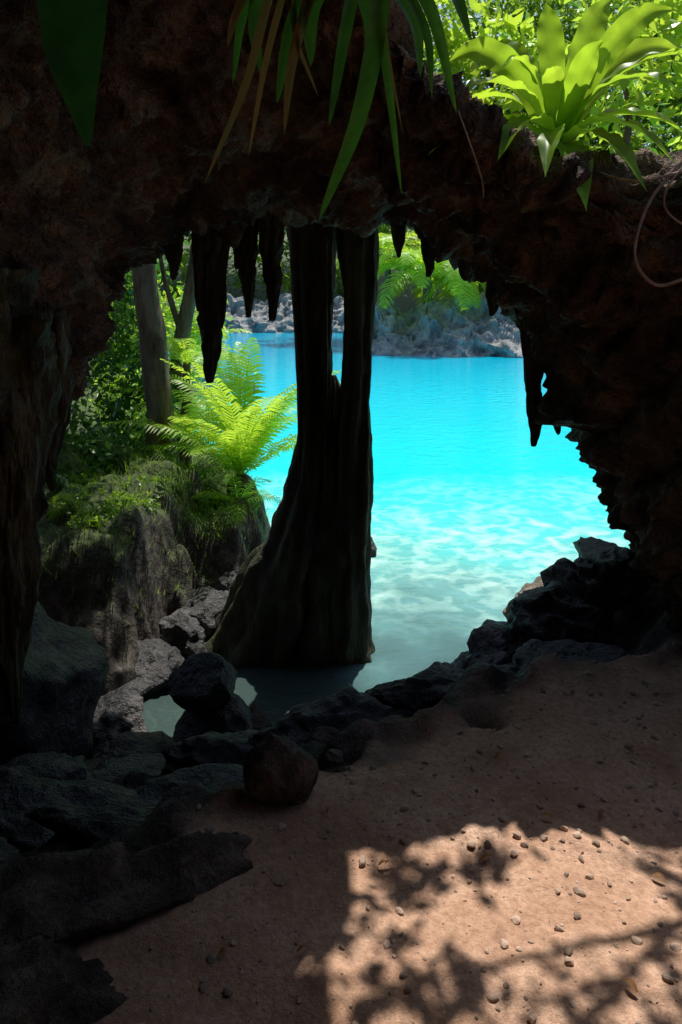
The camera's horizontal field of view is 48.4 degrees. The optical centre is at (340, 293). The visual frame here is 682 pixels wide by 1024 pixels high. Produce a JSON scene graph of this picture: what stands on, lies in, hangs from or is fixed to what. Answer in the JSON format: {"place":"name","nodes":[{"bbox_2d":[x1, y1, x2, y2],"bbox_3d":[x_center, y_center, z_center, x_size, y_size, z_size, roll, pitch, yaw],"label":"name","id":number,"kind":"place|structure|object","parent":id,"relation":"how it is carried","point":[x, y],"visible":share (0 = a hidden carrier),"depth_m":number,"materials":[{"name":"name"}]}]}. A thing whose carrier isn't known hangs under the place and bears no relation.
{"place":"outdoors","nodes":[
{"label":"outdoors","id":0,"kind":"place"},
{"bbox_2d":[122,291,522,357],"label":"cliff","id":1,"kind":"structure","parent":0,"point":[434,327],"depth_m":33.45,"materials":[{"name":"grey stone"}]},
{"bbox_2d":[377,238,485,311],"bbox_3d":[3.616,-0.518,34.971,6.517,4.036,6.207,0,0,0],"label":"palm","id":2,"kind":"object","parent":1,"relation":"on","point":[418,264],"visible":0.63,"depth_m":33.41,"materials":[{"name":"green plant"}]},
{"bbox_2d":[420,263,485,302],"bbox_3d":[6.632,-0.145,35.661,5.936,3.091,5.500,0,0,0],"label":"palm","id":3,"kind":"object","parent":1,"relation":"on","point":[437,279],"visible":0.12,"depth_m":35.30,"materials":[{"name":"green plant"}]},
{"bbox_2d":[20,149,681,1023],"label":"ground","id":4,"kind":"structure","parent":0,"point":[328,875],"depth_m":2.23,"materials":[{"name":"brown sand"}]},
{"bbox_2d":[0,837,19,863],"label":"rock","id":5,"kind":"object","parent":4,"relation":"on","point":[8,851],"visible":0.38,"depth_m":2.36,"materials":[{"name":"grey stone"}]},
{"bbox_2d":[0,751,90,783],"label":"rock","id":6,"kind":"object","parent":4,"relation":"on","point":[56,766],"visible":0.37,"depth_m":3.12,"materials":[{"name":"grey stone"}]},
{"bbox_2d":[0,601,109,760],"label":"boulder","id":7,"kind":"object","parent":4,"relation":"on","point":[66,669],"visible":0.72,"depth_m":3.70,"materials":[{"name":"grey stone"}]},
{"bbox_2d":[0,935,127,1023],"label":"rock ledge","id":8,"kind":"object","parent":4,"relation":"on","point":[43,980],"visible":1,"depth_m":1.69,"materials":[{"name":"grey stone"}]},
{"bbox_2d":[0,775,136,852],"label":"rock","id":9,"kind":"object","parent":4,"relation":"on","point":[22,796],"visible":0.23,"depth_m":2.81,"materials":[{"name":"grey stone"}]},
{"bbox_2d":[48,482,112,511],"bbox_3d":[-2.074,1.718,5.889,0.585,0.464,0.579,0,0,0],"label":"fern","id":10,"kind":"object","parent":4,"relation":"on","point":[68,494],"visible":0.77,"depth_m":5.93,"materials":[{"name":"green plant"}]},
{"bbox_2d":[26,804,155,843],"bbox_3d":[-0.754,1.741,2.460,0.557,0.175,0.225,0,0,21],"label":"rock","id":11,"kind":"object","parent":4,"relation":"on","point":[84,825],"visible":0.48,"depth_m":2.41,"materials":[{"name":"grey stone"}]},
{"bbox_2d":[91,682,147,758],"bbox_3d":[-1.302,2.499,4.280,0.380,0.446,0.559,0,0,-33],"label":"rock","id":12,"kind":"object","parent":4,"relation":"on","point":[118,711],"visible":0.47,"depth_m":4.25,"materials":[{"name":"grey stone"}]},
{"bbox_2d":[45,270,195,503],"bbox_3d":[-3.009,0.334,7.717,2.866,3.749,4.195,0,0,0],"label":"dark bush","id":13,"kind":"object","parent":4,"relation":"on","point":[96,434],"visible":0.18,"depth_m":8.33,"materials":[{"name":"green plant"}]},
{"bbox_2d":[0,830,253,945],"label":"rock ledge","id":14,"kind":"object","parent":4,"relation":"on","point":[77,897],"visible":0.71,"depth_m":1.97,"materials":[{"name":"grey stone"}]},
{"bbox_2d":[89,753,165,781],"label":"rock","id":15,"kind":"object","parent":4,"relation":"on","point":[149,764],"visible":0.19,"depth_m":3.40,"materials":[{"name":"grey stone"}]},
{"bbox_2d":[91,731,176,761],"bbox_3d":[-0.993,2.404,3.856,0.542,0.209,0.421,0,0,36],"label":"rock","id":16,"kind":"object","parent":4,"relation":"on","point":[131,742],"visible":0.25,"depth_m":3.90,"materials":[{"name":"grey stone"}]},
{"bbox_2d":[111,240,190,353],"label":"jungle bushes","id":17,"kind":"object","parent":4,"relation":"on","point":[186,242],"visible":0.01,"depth_m":18.29,"materials":[{"name":"green plant"}]},
{"bbox_2d":[43,478,261,665],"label":"hanging rootlets","id":18,"kind":"object","parent":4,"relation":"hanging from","point":[211,528],"visible":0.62,"depth_m":5.33,"materials":[{"name":"green plant"}]},
{"bbox_2d":[45,464,260,530],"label":"ground cover plants","id":19,"kind":"object","parent":4,"relation":"on","point":[57,511],"visible":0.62,"depth_m":6.03,"materials":[{"name":"green plant"}]},
{"bbox_2d":[37,439,270,621],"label":"grass","id":20,"kind":"structure","parent":4,"relation":"on","point":[161,474],"depth_m":6.78,"materials":[{"name":"green plant"}]},
{"bbox_2d":[126,638,183,697],"bbox_3d":[-1.307,2.581,5.089,0.501,0.417,0.605,0,0,0],"label":"rock","id":21,"kind":"object","parent":4,"relation":"on","point":[159,662],"visible":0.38,"depth_m":5.05,"materials":[{"name":"grey stone"}]},
{"bbox_2d":[131,264,179,462],"bbox_3d":[-2.624,-1.180,8.086,4.224,7.040,3.262,0,0,0],"label":"tree","id":22,"kind":"object","parent":4,"relation":"on","point":[153,351],"visible":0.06,"depth_m":7.58,"materials":[{"name":"brown plant"}]},
{"bbox_2d":[88,271,235,449],"bbox_3d":[-2.383,0.901,9.975,2.411,2.647,1.795,0,0,-40],"label":"bush","id":23,"kind":"object","parent":4,"relation":"on","point":[172,326],"visible":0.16,"depth_m":9.95,"materials":[{"name":"green plant"}]},
{"bbox_2d":[101,385,229,465],"bbox_3d":[-1.744,1.554,8.385,1.741,1.091,1.844,0,0,0],"label":"fern","id":24,"kind":"object","parent":4,"relation":"on","point":[182,425],"visible":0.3,"depth_m":8.30,"materials":[{"name":"green plant"}]},
{"bbox_2d":[95,764,243,807],"bbox_3d":[-0.588,1.910,2.777,0.667,0.200,0.309,0,0,-31],"label":"rock","id":25,"kind":"object","parent":4,"relation":"on","point":[153,791],"visible":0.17,"depth_m":2.84,"materials":[{"name":"grey stone"}]},
{"bbox_2d":[159,241,195,433],"bbox_3d":[-2.131,-0.921,9.657,2.170,6.044,2.134,0,0,35],"label":"tree","id":26,"kind":"object","parent":4,"relation":"on","point":[183,320],"visible":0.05,"depth_m":8.93,"materials":[{"name":"brown plant"}]},
{"bbox_2d":[98,329,262,441],"bbox_3d":[-1.818,1.373,8.611,1.776,1.954,1.535,0,0,16],"label":"fern","id":27,"kind":"object","parent":4,"relation":"on","point":[188,356],"visible":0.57,"depth_m":8.53,"materials":[{"name":"green plant"}]},
{"bbox_2d":[159,608,206,657],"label":"rock","id":28,"kind":"object","parent":4,"relation":"on","point":[182,630],"visible":0.7,"depth_m":5.48,"materials":[{"name":"grey stone"}]},
{"bbox_2d":[156,729,257,777],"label":"rock ridge","id":29,"kind":"object","parent":4,"relation":"on","point":[210,747],"visible":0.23,"depth_m":3.10,"materials":[{"name":"grey stone"}]},
{"bbox_2d":[185,586,228,638],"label":"rock","id":30,"kind":"object","parent":4,"relation":"on","point":[205,605],"visible":0.33,"depth_m":5.83,"materials":[{"name":"grey stone"}]},
{"bbox_2d":[192,368,227,395],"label":"boulder","id":31,"kind":"object","parent":4,"relation":"on","point":[203,380],"visible":0.07,"depth_m":19.42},
{"bbox_2d":[173,693,252,741],"bbox_3d":[-0.691,2.414,4.100,0.423,0.430,0.367,0,0,0],"label":"rock","id":32,"kind":"object","parent":4,"relation":"on","point":[234,714],"visible":0.27,"depth_m":4.06,"materials":[{"name":"grey stone"}]},
{"bbox_2d":[168,652,237,714],"bbox_3d":[-0.756,2.114,4.144,0.378,0.295,0.311,0,0,0],"label":"rock","id":33,"kind":"object","parent":32,"relation":"on","point":[203,682],"visible":1,"depth_m":4.07,"materials":[{"name":"grey stone"}]},
{"bbox_2d":[213,562,243,590],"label":"rock","id":34,"kind":"object","parent":4,"relation":"on","point":[224,581],"visible":0.16,"depth_m":6.14,"materials":[{"name":"grey stone"}]},
{"bbox_2d":[189,476,281,524],"bbox_3d":[-0.906,2.001,7.054,0.856,0.498,0.800,0,0,32],"label":"fern","id":35,"kind":"object","parent":4,"relation":"on","point":[263,490],"visible":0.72,"depth_m":7.02,"materials":[{"name":"green plant"}]},
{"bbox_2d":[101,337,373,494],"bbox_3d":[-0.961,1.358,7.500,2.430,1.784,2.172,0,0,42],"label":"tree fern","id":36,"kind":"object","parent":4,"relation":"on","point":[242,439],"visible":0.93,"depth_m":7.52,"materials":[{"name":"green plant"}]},
{"bbox_2d":[248,703,268,730],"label":"rock","id":37,"kind":"object","parent":4,"relation":"on","point":[260,718],"visible":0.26,"depth_m":4.23,"materials":[{"name":"grey stone"}]},
{"bbox_2d":[243,732,318,805],"bbox_3d":[-0.190,1.512,2.419,0.237,0.253,0.211,0,0,0],"label":"rock","id":38,"kind":"object","parent":4,"relation":"on","point":[279,768],"visible":0.96,"depth_m":2.35,"materials":[{"name":"brown stone"}]},
{"bbox_2d":[248,683,409,745],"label":"rock ridge","id":39,"kind":"object","parent":4,"relation":"on","point":[344,707],"visible":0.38,"depth_m":3.10,"materials":[{"name":"grey stone"}]},
{"bbox_2d":[312,726,346,747],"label":"rock","id":40,"kind":"object","parent":4,"relation":"on","point":[333,737],"visible":1,"depth_m":2.72,"materials":[{"name":"black stone"}]},
{"bbox_2d":[325,749,343,763],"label":"rock","id":41,"kind":"object","parent":4,"relation":"on","point":[334,756],"visible":1,"depth_m":2.60,"materials":[{"name":"grey stone"}]},
{"bbox_2d":[0,0,681,630],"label":"cave arch","id":42,"kind":"structure","parent":4,"relation":"on","point":[106,210],"depth_m":3.48,"materials":[{"name":"brown stone"}]},
{"bbox_2d":[0,268,74,723],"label":"dripstone curtain","id":43,"kind":"object","parent":42,"relation":"attached to","point":[35,357],"visible":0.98,"depth_m":2.74,"materials":[{"name":"brown stone"}]},
{"bbox_2d":[36,0,107,146],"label":"broad leaf plant","id":44,"kind":"object","parent":42,"relation":"attached to","point":[72,34],"visible":1,"depth_m":1.79,"materials":[{"name":"green plant"}]},
{"bbox_2d":[164,226,185,279],"bbox_3d":[-0.950,-0.339,4.350,0.196,0.522,0.184,0,0,33],"label":"stalactite","id":45,"kind":"object","parent":42,"relation":"hanging from","point":[173,253],"visible":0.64,"depth_m":4.33},
{"bbox_2d":[191,232,203,310],"bbox_3d":[-0.835,-0.274,4.401,0.142,0.751,0.126,0,0,26],"label":"stalactite","id":46,"kind":"object","parent":42,"relation":"hanging from","point":[197,247],"visible":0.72,"depth_m":4.39},
{"bbox_2d":[196,227,224,382],"bbox_3d":[-0.775,-0.086,4.500,0.362,1.230,0.373,0,0,0],"label":"stalactite","id":47,"kind":"object","parent":42,"relation":"hanging from","point":[208,320],"visible":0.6,"depth_m":4.45},
{"bbox_2d":[219,240,229,327],"bbox_3d":[-0.686,-0.248,4.502,0.144,0.905,0.136,0,0,31],"label":"stalactite","id":48,"kind":"object","parent":42,"relation":"hanging from","point":[224,256],"visible":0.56,"depth_m":4.49},
{"bbox_2d":[233,246,239,269],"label":"stalactite","id":49,"kind":"object","parent":42,"relation":"hanging from","point":[236,251],"visible":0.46,"depth_m":4.58},
{"bbox_2d":[238,219,258,317],"bbox_3d":[-0.546,-0.303,4.596,0.220,0.895,0.238,0,0,33],"label":"stalactite","id":50,"kind":"object","parent":42,"relation":"hanging from","point":[249,249],"visible":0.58,"depth_m":4.57},
{"bbox_2d":[257,211,270,263],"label":"stalactite","id":51,"kind":"object","parent":42,"relation":"hanging from","point":[263,222],"visible":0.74,"depth_m":4.48},
{"bbox_2d":[204,222,336,669],"bbox_3d":[-0.508,0.983,5.690,1.054,3.667,0.918,0,0,0],"label":"rock column","id":52,"kind":"object","parent":42,"relation":"attached to","point":[260,618],"visible":0.53,"depth_m":5.43,"materials":[{"name":"brown stone"}]},
{"bbox_2d":[262,215,284,320],"bbox_3d":[-0.415,-0.293,4.599,0.293,0.916,0.284,0,0,34],"label":"stalactite","id":53,"kind":"object","parent":42,"relation":"hanging from","point":[272,273],"visible":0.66,"depth_m":4.57},
{"bbox_2d":[288,226,302,489],"bbox_3d":[-0.339,0.300,5.471,0.096,2.201,0.138,0,0,-42],"label":"rib","id":54,"kind":"object","parent":42,"relation":"attached to","point":[293,252],"visible":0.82,"depth_m":5.44,"materials":[{"name":"brown stone"}]},
{"bbox_2d":[296,227,311,489],"bbox_3d":[-0.281,0.299,5.476,0.126,2.202,0.143,0,0,-27],"label":"rib","id":55,"kind":"object","parent":42,"relation":"attached to","point":[303,277],"visible":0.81,"depth_m":5.43,"materials":[{"name":"brown stone"}]},
{"bbox_2d":[205,0,470,220],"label":"hanging strap plant","id":56,"kind":"object","parent":42,"relation":"attached to","point":[301,22],"visible":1,"depth_m":2.00,"materials":[{"name":"green plant"}]},
{"bbox_2d":[329,228,378,665],"bbox_3d":[0.064,0.955,5.497,0.514,3.611,0.513,0,0,0],"label":"rock column","id":57,"kind":"object","parent":42,"relation":"attached to","point":[350,607],"visible":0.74,"depth_m":5.40,"materials":[{"name":"brown stone"}]},
{"bbox_2d":[364,228,377,390],"bbox_3d":[0.211,0.299,5.475,0.122,2.202,0.121,0,0,0],"label":"rib","id":58,"kind":"object","parent":42,"relation":"attached to","point":[365,384],"visible":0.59,"depth_m":5.45,"materials":[{"name":"brown stone"}]},
{"bbox_2d":[390,221,405,257],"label":"stalactite","id":59,"kind":"object","parent":42,"relation":"hanging from","point":[398,232],"visible":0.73,"depth_m":4.58},
{"bbox_2d":[420,238,434,276],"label":"stalactite","id":60,"kind":"object","parent":42,"relation":"hanging from","point":[429,262],"visible":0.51,"depth_m":4.48},
{"bbox_2d":[458,259,467,279],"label":"stalactite","id":61,"kind":"object","parent":42,"relation":"hanging from","point":[462,266],"visible":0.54,"depth_m":4.38},
{"bbox_2d":[457,110,483,197],"bbox_3d":[0.560,-0.635,3.273,0.128,0.435,0.160,0,0,0],"label":"vine","id":62,"kind":"object","parent":42,"relation":"attached to","point":[465,131],"visible":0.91,"depth_m":3.22,"materials":[{"name":"brown plant"}]},
{"bbox_2d":[485,281,498,316],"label":"stalactite","id":63,"kind":"object","parent":42,"relation":"hanging from","point":[490,293],"visible":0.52,"depth_m":4.38},
{"bbox_2d":[515,307,525,382],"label":"stalactite","id":64,"kind":"object","parent":42,"relation":"hanging from","point":[522,332],"visible":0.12,"depth_m":4.43},
{"bbox_2d":[524,331,543,446],"bbox_3d":[1.142,0.417,4.397,0.222,0.936,0.272,0,0,43],"label":"stalactite","id":65,"kind":"object","parent":42,"relation":"hanging from","point":[534,370],"visible":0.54,"depth_m":4.37},
{"bbox_2d":[422,0,681,156],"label":"shrub","id":66,"kind":"object","parent":42,"relation":"attached to","point":[507,25],"depth_m":5.09,"materials":[{"name":"green plant"}]},
{"bbox_2d":[545,361,560,434],"bbox_3d":[1.218,0.480,4.347,0.222,0.660,0.203,0,0,-39],"label":"stalactite","id":67,"kind":"object","parent":42,"relation":"hanging from","point":[550,373],"visible":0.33,"depth_m":4.33},
{"bbox_2d":[428,0,681,210],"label":"birds nest fern","id":68,"kind":"object","parent":42,"relation":"attached to","point":[558,93],"visible":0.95,"depth_m":3.59,"materials":[{"name":"green plant"}]},
{"bbox_2d":[599,170,681,181],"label":"vine","id":69,"kind":"object","parent":42,"relation":"attached to","point":[633,180],"visible":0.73,"depth_m":3.19,"materials":[{"name":"brown plant"}]},
{"bbox_2d":[633,161,681,286],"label":"vine","id":70,"kind":"object","parent":42,"relation":"attached to","point":[655,192],"visible":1,"depth_m":3.11,"materials":[{"name":"brown plant"}]},
{"bbox_2d":[663,167,681,224],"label":"vine","id":71,"kind":"object","parent":42,"relation":"attached to","point":[664,196],"visible":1,"depth_m":3.15,"materials":[{"name":"brown plant"}]},
{"bbox_2d":[336,230,421,299],"bbox_3d":[2.237,-0.941,36.858,5.540,4.682,4.778,0,0,32],"label":"palm","id":72,"kind":"object","parent":4,"relation":"on","point":[387,246],"visible":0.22,"depth_m":36.69,"materials":[{"name":"green plant"}]},
{"bbox_2d":[126,0,681,299],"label":"forest","id":73,"kind":"object","parent":4,"relation":"on","point":[515,6],"visible":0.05,"depth_m":46.87,"materials":[{"name":"green plant"}]},
{"bbox_2d":[364,667,460,716],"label":"rock ridge","id":74,"kind":"object","parent":4,"relation":"on","point":[423,689],"visible":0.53,"depth_m":3.20,"materials":[{"name":"grey stone"}]},
{"bbox_2d":[166,688,681,992],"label":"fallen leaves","id":75,"kind":"object","parent":4,"relation":"on","point":[631,982],"visible":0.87,"depth_m":2.14,"materials":[{"name":"brown plant"}]},
{"bbox_2d":[428,661,453,671],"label":"rock ridge","id":76,"kind":"object","parent":4,"relation":"on","point":[446,666],"visible":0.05,"depth_m":4.01,"materials":[{"name":"grey stone"}]},
{"bbox_2d":[449,647,512,675],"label":"rock ridge","id":77,"kind":"object","parent":4,"relation":"on","point":[460,667],"visible":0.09,"depth_m":3.88,"materials":[{"name":"grey stone"}]},
{"bbox_2d":[501,580,612,654],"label":"rock ridge","id":78,"kind":"object","parent":77,"relation":"on","point":[552,610],"visible":0.49,"depth_m":3.85,"materials":[{"name":"grey stone"}]},
{"bbox_2d":[463,619,512,666],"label":"rock ridge","id":79,"kind":"object","parent":4,"relation":"on","point":[485,636],"visible":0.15,"depth_m":3.95,"materials":[{"name":"grey stone"}]},
{"bbox_2d":[466,662,511,670],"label":"rock ridge","id":80,"kind":"object","parent":4,"relation":"on","point":[479,664],"visible":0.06,"depth_m":3.50,"materials":[{"name":"grey stone"}]},
{"bbox_2d":[502,576,542,618],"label":"boulder","id":81,"kind":"object","parent":4,"relation":"on","point":[537,582],"visible":0.09,"depth_m":5.08,"materials":[{"name":"grey stone"}]},
{"bbox_2d":[510,639,627,673],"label":"rock ridge","id":82,"kind":"object","parent":4,"relation":"on","point":[526,654],"visible":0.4,"depth_m":3.58,"materials":[{"name":"grey stone"}]},
{"bbox_2d":[540,557,632,628],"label":"rock ridge","id":83,"kind":"object","parent":4,"relation":"on","point":[578,577],"visible":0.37,"depth_m":4.03,"materials":[{"name":"grey stone"}]},
{"bbox_2d":[573,537,645,600],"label":"rock ridge","id":84,"kind":"object","parent":83,"relation":"on","point":[617,574],"visible":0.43,"depth_m":4.04,"materials":[{"name":"grey stone"}]},
{"bbox_2d":[142,333,629,736],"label":"lagoon water","id":85,"kind":"structure","parent":0,"point":[482,510],"depth_m":9.28,"materials":[{"name":"blue liquid"}]},
{"bbox_2d":[371,537,376,557],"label":"rock","id":86,"kind":"object","parent":85,"relation":"in","point":[374,549],"visible":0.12,"depth_m":7.53,"materials":[{"name":"grey stone"}]},
{"bbox_2d":[107,642,681,1023],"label":"gravel","id":87,"kind":"structure","parent":0,"point":[211,958],"depth_m":2.13,"materials":[{"name":"brown gravel"}]},
{"bbox_2d":[423,0,681,145],"label":"sky","id":88,"kind":"structure","parent":0,"point":[439,6],"materials":[{"name":"white"}]}
]}

